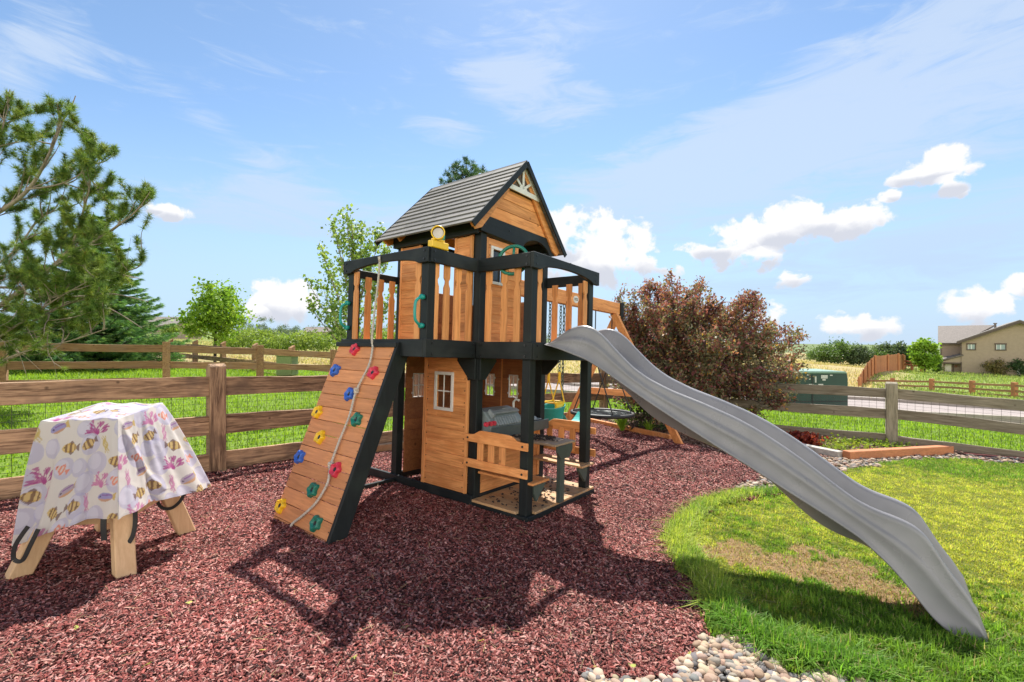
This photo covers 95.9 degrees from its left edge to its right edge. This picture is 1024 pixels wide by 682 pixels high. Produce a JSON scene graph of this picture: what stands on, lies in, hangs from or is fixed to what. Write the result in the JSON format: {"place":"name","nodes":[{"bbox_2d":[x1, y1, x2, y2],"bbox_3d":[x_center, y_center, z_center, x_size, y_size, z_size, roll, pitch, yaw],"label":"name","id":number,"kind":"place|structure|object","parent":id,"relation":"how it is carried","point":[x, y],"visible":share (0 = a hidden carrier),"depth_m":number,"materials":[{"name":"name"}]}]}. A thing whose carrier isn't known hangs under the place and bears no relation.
{"place":"outdoors","nodes":[
{"label":"outdoors","id":0,"kind":"place"},
{"bbox_2d":[0,329,1023,477],"bbox_3d":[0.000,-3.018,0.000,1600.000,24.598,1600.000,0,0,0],"label":"ground","id":1,"kind":"structure","parent":0,"point":[17,471],"depth_m":10.70,"materials":[{"name":"green plant"}]},
{"bbox_2d":[0,88,157,380],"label":"pine tree","id":2,"kind":"object","parent":1,"relation":"on","point":[88,273],"visible":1,"depth_m":8.96,"materials":[{"name":"green plant"}]},
{"bbox_2d":[9,213,191,372],"bbox_3d":[-14.858,-1.657,16.333,6.044,5.900,5.911,0,0,0],"label":"spruce tree","id":3,"kind":"object","parent":1,"relation":"on","point":[121,330],"visible":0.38,"depth_m":16.10,"materials":[{"name":"green plant"}]},
{"bbox_2d":[141,317,178,333],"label":"distant house","id":4,"kind":"structure","parent":1,"relation":"on","point":[157,318],"depth_m":128.41,"materials":[{"name":"paint"}]},
{"bbox_2d":[0,340,336,381],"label":"ranch fence","id":5,"kind":"object","parent":1,"relation":"on","point":[166,364],"visible":0.56,"depth_m":12.20,"materials":[{"name":"brown wood"}]},
{"bbox_2d":[160,321,179,339],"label":"shrub","id":6,"kind":"object","parent":1,"relation":"on","point":[170,330],"visible":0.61,"depth_m":79.50,"materials":[{"name":"green plant"}]},
{"bbox_2d":[157,319,201,338],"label":"distant house","id":7,"kind":"structure","parent":1,"relation":"on","point":[181,336],"depth_m":93.11,"materials":[{"name":"paint"}]},
{"bbox_2d":[181,323,209,339],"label":"shrub","id":8,"kind":"object","parent":1,"relation":"on","point":[197,335],"visible":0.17,"depth_m":69.49,"materials":[{"name":"green plant"}]},
{"bbox_2d":[168,274,258,361],"bbox_3d":[-13.979,-0.979,21.991,3.550,4.320,3.590,0,0,0],"label":"maple tree","id":9,"kind":"object","parent":1,"relation":"on","point":[212,312],"visible":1,"depth_m":21.43,"materials":[{"name":"green plant"}]},
{"bbox_2d":[155,339,329,375],"bbox_3d":[-13.053,0.702,19.826,16.981,1.901,0.198,0,0,32],"label":"ranch fence","id":10,"kind":"object","parent":1,"relation":"on","point":[195,357],"visible":0.23,"depth_m":19.11,"materials":[{"name":"brown wood"}]},
{"bbox_2d":[275,355,297,375],"bbox_3d":[-7.803,0.828,16.050,0.580,0.720,0.540,0,0,0],"label":"utility box","id":11,"kind":"object","parent":1,"relation":"on","point":[287,359],"visible":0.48,"depth_m":15.80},
{"bbox_2d":[200,325,395,351],"bbox_3d":[-17.645,-0.056,39.281,20.462,2.656,10.010,0,0,0],"label":"hedge","id":12,"kind":"object","parent":1,"relation":"on","point":[304,341],"visible":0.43,"depth_m":36.20,"materials":[{"name":"green plant"}]},
{"bbox_2d":[0,363,607,500],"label":"split rail fence","id":13,"kind":"object","parent":1,"relation":"on","point":[216,423],"visible":0.32,"depth_m":5.24,"materials":[{"name":"wood"}]},
{"bbox_2d":[304,327,332,336],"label":"distant house","id":14,"kind":"structure","parent":1,"relation":"on","point":[320,329],"depth_m":158.18,"materials":[{"name":"paint"}]},
{"bbox_2d":[300,203,396,398],"bbox_3d":[-3.975,-0.888,11.584,2.639,4.980,1.856,0,0,0],"label":"aspen tree","id":15,"kind":"object","parent":1,"relation":"on","point":[337,328],"visible":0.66,"depth_m":11.50,"materials":[{"name":"green plant"}]},
{"bbox_2d":[207,315,557,342],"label":"wood","id":16,"kind":"object","parent":1,"relation":"on","point":[285,331],"visible":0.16,"depth_m":163.62,"materials":[{"name":"green plant"}]},
{"bbox_2d":[437,154,487,184],"bbox_3d":[-1.900,-2.798,19.042,2.639,9.775,2.562,0,0,25],"label":"pine tree","id":17,"kind":"object","parent":1,"relation":"on","point":[456,175],"visible":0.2,"depth_m":18.63,"materials":[{"name":"green plant"}]},
{"bbox_2d":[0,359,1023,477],"bbox_3d":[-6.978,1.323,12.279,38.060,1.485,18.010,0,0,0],"label":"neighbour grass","id":18,"kind":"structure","parent":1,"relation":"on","point":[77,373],"depth_m":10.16,"materials":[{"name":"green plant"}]},
{"bbox_2d":[4,424,1023,681],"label":"mulch bed","id":19,"kind":"object","parent":1,"relation":"on","point":[568,480],"visible":0.1,"depth_m":5.25,"materials":[{"name":"red wood"}]},
{"bbox_2d":[5,494,195,581],"bbox_3d":[-2.808,1.113,3.243,0.803,0.870,0.990,0,0,-8],"label":"timber stand","id":20,"kind":"object","parent":19,"relation":"on","point":[26,557],"visible":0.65,"depth_m":2.90,"materials":[{"name":"brown wood"}]},
{"bbox_2d":[11,402,210,546],"bbox_3d":[-2.821,0.851,3.166,1.125,0.793,0.918,0,0,0],"label":"fitted cover","id":21,"kind":"object","parent":20,"relation":"on","point":[108,460],"visible":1,"depth_m":2.91,"materials":[{"name":"fabric"}]},
{"bbox_2d":[0,488,724,681],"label":"mulch chips","id":22,"kind":"object","parent":19,"relation":"on","point":[296,656],"visible":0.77,"depth_m":2.62,"materials":[{"name":"red wood"}]},
{"bbox_2d":[0,461,735,681],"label":"dry grass bits","id":23,"kind":"object","parent":19,"relation":"on","point":[368,577],"visible":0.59,"depth_m":2.82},
{"bbox_2d":[71,588,690,667],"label":"fallen leaves","id":24,"kind":"object","parent":19,"relation":"on","point":[631,665],"visible":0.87,"depth_m":2.21,"materials":[{"name":"brown plant"}]},
{"bbox_2d":[376,441,403,452],"bbox_3d":[-1.050,1.547,7.200,2.339,0.210,0.100,0,0,-43],"label":"edging timber","id":25,"kind":"object","parent":19,"relation":"on","point":[382,447],"visible":0.04,"depth_m":6.46,"materials":[{"name":"brown wood"}]},
{"bbox_2d":[203,423,780,500],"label":"mulch chips","id":26,"kind":"object","parent":19,"relation":"on","point":[739,475],"visible":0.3,"depth_m":5.62,"materials":[{"name":"red wood"}]},
{"bbox_2d":[274,160,987,642],"bbox_3d":[1.257,-0.024,5.210,5.349,3.559,6.088,0,-2,38],"label":"wooden playset","id":27,"kind":"object","parent":19,"relation":"on","point":[456,426],"visible":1,"depth_m":4.11,"materials":[{"name":"brown wood"}]},
{"bbox_2d":[485,479,573,507],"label":"mulch bits","id":28,"kind":"object","parent":27,"relation":"on","point":[532,496],"visible":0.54,"depth_m":4.35,"materials":[{"name":"brown wood"}]},
{"bbox_2d":[518,434,562,440],"bbox_3d":[0.274,0.903,4.399,0.429,0.044,0.299,0,-2,38],"label":"mulch heap","id":29,"kind":"object","parent":27,"relation":"on","point":[545,436],"visible":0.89,"depth_m":4.33,"materials":[{"name":"brown plant"}]},
{"bbox_2d":[544,302,565,420],"bbox_3d":[0.597,0.321,6.512,0.344,1.752,0.344,0,-2,38],"label":"toddler swing","id":30,"kind":"object","parent":27,"relation":"hanging from","point":[554,409],"visible":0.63,"depth_m":6.41,"materials":[{"name":"plastic"}]},
{"bbox_2d":[561,304,580,421],"bbox_3d":[0.903,0.355,6.906,0.180,1.787,0.587,0,-2,38],"label":"belt swing","id":31,"kind":"object","parent":27,"relation":"hanging from","point":[576,417],"visible":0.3,"depth_m":6.70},
{"bbox_2d":[570,310,634,418],"bbox_3d":[1.518,0.371,7.695,1.060,1.710,1.060,0,-2,38],"label":"saucer swing","id":32,"kind":"object","parent":27,"relation":"hanging from","point":[603,413],"visible":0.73,"depth_m":7.58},
{"bbox_2d":[591,418,671,439],"bbox_3d":[2.169,1.722,9.185,0.070,0.146,2.478,0,0,-30],"label":"edging timber","id":33,"kind":"object","parent":19,"relation":"on","point":[643,431],"visible":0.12,"depth_m":8.76,"materials":[{"name":"brown wood"}]},
{"bbox_2d":[173,338,1023,399],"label":"prairie grass","id":34,"kind":"structure","parent":1,"relation":"on","point":[937,376],"depth_m":41.17,"materials":[{"name":"plant"}]},
{"bbox_2d":[907,337,942,371],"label":"maple tree","id":35,"kind":"object","parent":34,"relation":"on","point":[920,357],"visible":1,"depth_m":59.44,"materials":[{"name":"green plant"}]},
{"bbox_2d":[591,417,965,459],"bbox_3d":[3.814,1.778,8.168,6.650,0.162,3.629,0,0,34],"label":"planting bed","id":36,"kind":"object","parent":1,"relation":"on","point":[722,452],"visible":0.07,"depth_m":7.92,"materials":[{"name":"brown wood"}]},
{"bbox_2d":[611,407,634,430],"bbox_3d":[2.098,1.494,8.915,0.649,0.512,0.640,0,0,39],"label":"daylily","id":37,"kind":"object","parent":36,"relation":"on","point":[621,424],"visible":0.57,"depth_m":8.87,"materials":[{"name":"green plant"}]},
{"bbox_2d":[605,397,667,431],"bbox_3d":[2.837,1.466,9.278,1.889,0.670,1.882,0,0,0],"label":"shrub","id":38,"kind":"object","parent":36,"relation":"on","point":[649,417],"visible":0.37,"depth_m":9.19,"materials":[{"name":"green plant"}]},
{"bbox_2d":[638,418,656,429],"bbox_3d":[2.627,1.583,8.743,0.385,0.352,0.510,0,0,-30],"label":"daylily","id":39,"kind":"object","parent":36,"relation":"on","point":[648,426],"visible":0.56,"depth_m":8.74,"materials":[{"name":"green plant"}]},
{"bbox_2d":[607,268,815,424],"bbox_3d":[4.247,0.122,9.849,4.827,3.427,3.589,0,0,0],"label":"plum tree","id":40,"kind":"object","parent":36,"relation":"on","point":[682,340],"visible":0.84,"depth_m":9.25,"materials":[{"name":"brown plant"}]},
{"bbox_2d":[786,429,828,445],"bbox_3d":[5.015,1.695,7.998,0.676,0.262,0.661,0,0,-20],"label":"heuchera","id":41,"kind":"object","parent":36,"relation":"on","point":[807,437],"visible":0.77,"depth_m":7.87,"materials":[{"name":"red plant"}]},
{"bbox_2d":[803,443,842,457],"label":"edging block","id":42,"kind":"structure","parent":36,"relation":"on","point":[834,453],"depth_m":7.00,"materials":[{"name":"concrete"}]},
{"bbox_2d":[819,441,858,449],"bbox_3d":[5.335,1.746,7.669,0.701,0.114,0.635,0,0,39],"label":"groundcover plant","id":43,"kind":"object","parent":36,"relation":"on","point":[832,445],"visible":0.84,"depth_m":7.59,"materials":[{"name":"green plant"}]},
{"bbox_2d":[818,432,884,449],"bbox_3d":[5.761,1.747,7.997,1.029,0.142,1.068,0,0,15],"label":"groundcover plant","id":44,"kind":"object","parent":36,"relation":"on","point":[847,441],"visible":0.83,"depth_m":7.94,"materials":[{"name":"green plant"}]},
{"bbox_2d":[845,435,917,448],"bbox_3d":[6.313,1.768,7.992,1.187,0.127,1.189,0,0,16],"label":"groundcover plant","id":45,"kind":"object","parent":36,"relation":"on","point":[886,443],"visible":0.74,"depth_m":7.92,"materials":[{"name":"green plant"}]},
{"bbox_2d":[843,445,953,458],"bbox_3d":[6.020,1.734,7.160,2.320,0.229,0.120,0,0,-18],"label":"edging timber","id":46,"kind":"object","parent":36,"relation":"on","point":[922,451],"visible":0.72,"depth_m":7.08,"materials":[{"name":"brown wood"}]},
{"bbox_2d":[554,383,1018,410],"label":"kerb","id":47,"kind":"structure","parent":1,"relation":"on","point":[870,398],"depth_m":16.85,"materials":[{"name":"grey concrete"}]},
{"bbox_2d":[777,350,818,359],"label":"wood","id":48,"kind":"object","parent":1,"relation":"on","point":[807,358],"visible":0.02,"depth_m":103.72,"materials":[{"name":"green plant"}]},
{"bbox_2d":[757,369,847,405],"bbox_3d":[8.893,1.506,14.250,2.009,1.245,1.340,0,0,0],"label":"utility cabinet","id":49,"kind":"object","parent":1,"relation":"on","point":[830,377],"visible":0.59,"depth_m":13.60,"materials":[{"name":"green metal"}]},
{"bbox_2d":[606,376,1023,456],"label":"split rail fence","id":50,"kind":"object","parent":1,"relation":"on","point":[891,414],"visible":0.52,"depth_m":8.19,"materials":[{"name":"wood"}]},
{"bbox_2d":[805,342,840,362],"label":"scrub oak","id":51,"kind":"object","parent":1,"relation":"on","point":[810,355],"visible":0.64,"depth_m":73.71,"materials":[{"name":"green plant"}]},
{"bbox_2d":[657,456,1023,680],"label":"pebble bed","id":52,"kind":"object","parent":1,"relation":"on","point":[849,463],"visible":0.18,"depth_m":6.61,"materials":[{"name":"stone"}]},
{"bbox_2d":[578,628,891,681],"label":"river pebbles","id":53,"kind":"object","parent":52,"relation":"on","point":[711,659],"visible":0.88,"depth_m":2.08,"materials":[{"name":"beige stone"}]},
{"bbox_2d":[733,453,1023,495],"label":"river pebbles","id":54,"kind":"object","parent":52,"relation":"on","point":[839,461],"visible":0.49,"depth_m":6.73,"materials":[{"name":"grey stone"}]},
{"bbox_2d":[817,336,865,365],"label":"scrub oak","id":55,"kind":"object","parent":1,"relation":"on","point":[842,347],"visible":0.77,"depth_m":70.98,"materials":[{"name":"green plant"}]},
{"bbox_2d":[840,341,880,364],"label":"scrub oak","id":56,"kind":"object","parent":1,"relation":"on","point":[861,353],"visible":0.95,"depth_m":69.06,"materials":[{"name":"green plant"}]},
{"bbox_2d":[864,344,891,365],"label":"scrub oak","id":57,"kind":"object","parent":1,"relation":"on","point":[878,352],"visible":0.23,"depth_m":69.48,"materials":[{"name":"green plant"}]},
{"bbox_2d":[857,353,906,386],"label":"tall picket fence","id":58,"kind":"object","parent":1,"relation":"on","point":[875,364],"visible":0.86,"depth_m":49.04,"materials":[{"name":"brown wood"}]},
{"bbox_2d":[872,341,899,352],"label":"scrub oak","id":59,"kind":"object","parent":1,"relation":"on","point":[882,346],"visible":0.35,"depth_m":71.70,"materials":[{"name":"green plant"}]},
{"bbox_2d":[883,340,908,367],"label":"scrub oak","id":60,"kind":"object","parent":1,"relation":"on","point":[900,346],"visible":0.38,"depth_m":69.59,"materials":[{"name":"green plant"}]},
{"bbox_2d":[902,346,916,369],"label":"scrub oak","id":61,"kind":"object","parent":1,"relation":"on","point":[907,355],"visible":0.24,"depth_m":68.74,"materials":[{"name":"green plant"}]},
{"bbox_2d":[904,360,922,370],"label":"field fence","id":62,"kind":"object","parent":1,"relation":"on","point":[912,366],"visible":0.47,"depth_m":63.93,"materials":[{"name":"brown wood"}]},
{"bbox_2d":[931,359,943,372],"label":"shrub","id":63,"kind":"object","parent":1,"relation":"on","point":[940,367],"visible":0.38,"depth_m":61.59,"materials":[{"name":"green plant"}]},
{"bbox_2d":[866,378,1023,397],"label":"roadside fence","id":64,"kind":"object","parent":1,"relation":"on","point":[1014,390],"visible":0.63,"depth_m":31.62,"materials":[{"name":"brown wood"}]},
{"bbox_2d":[938,320,1023,376],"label":"house","id":65,"kind":"structure","parent":1,"relation":"on","point":[968,348],"depth_m":63.31,"materials":[{"name":"paint"}]},
{"bbox_2d":[945,364,950,371],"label":"garage door","id":66,"kind":"structure","parent":65,"relation":"in","point":[947,366],"depth_m":65.92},
{"bbox_2d":[966,343,975,349],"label":"window frame","id":67,"kind":"structure","parent":65,"relation":"in","point":[970,346],"depth_m":63.66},
{"bbox_2d":[995,343,1006,350],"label":"window frame","id":68,"kind":"structure","parent":65,"relation":"in","point":[998,346],"depth_m":61.77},
{"bbox_2d":[978,357,1011,376],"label":"shrub","id":69,"kind":"object","parent":1,"relation":"on","point":[995,368],"visible":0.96,"depth_m":61.50,"materials":[{"name":"green plant"}]},
{"bbox_2d":[1005,358,1023,376],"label":"shrub","id":70,"kind":"object","parent":1,"relation":"on","point":[1017,365],"visible":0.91,"depth_m":60.45,"materials":[{"name":"green plant"}]},
{"bbox_2d":[0,0,1023,344],"label":"sky","id":71,"kind":"structure","parent":0,"point":[858,165],"materials":[{"name":"blue"}]},
{"bbox_2d":[511,383,1023,415],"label":"road","id":72,"kind":"structure","parent":0,"point":[901,406],"depth_m":15.17,"materials":[{"name":"grey asphalt"}]},
{"bbox_2d":[488,385,1023,422],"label":"kerb","id":73,"kind":"structure","parent":72,"relation":"on","point":[1013,418],"depth_m":12.10,"materials":[{"name":"grey concrete"}]},
{"bbox_2d":[661,457,1023,681],"bbox_3d":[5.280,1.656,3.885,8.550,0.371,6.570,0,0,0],"label":"lawn","id":74,"kind":"structure","parent":0,"point":[929,525],"depth_m":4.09,"materials":[{"name":"plant"}]},
{"bbox_2d":[646,483,920,681],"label":"edge grass","id":75,"kind":"structure","parent":74,"relation":"on","point":[716,588],"depth_m":2.48,"materials":[{"name":"green plant"}]},
{"bbox_2d":[696,538,997,617],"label":"dry grass","id":76,"kind":"structure","parent":74,"relation":"on","point":[856,572],"depth_m":3.18,"materials":[{"name":"plant"}]}
]}

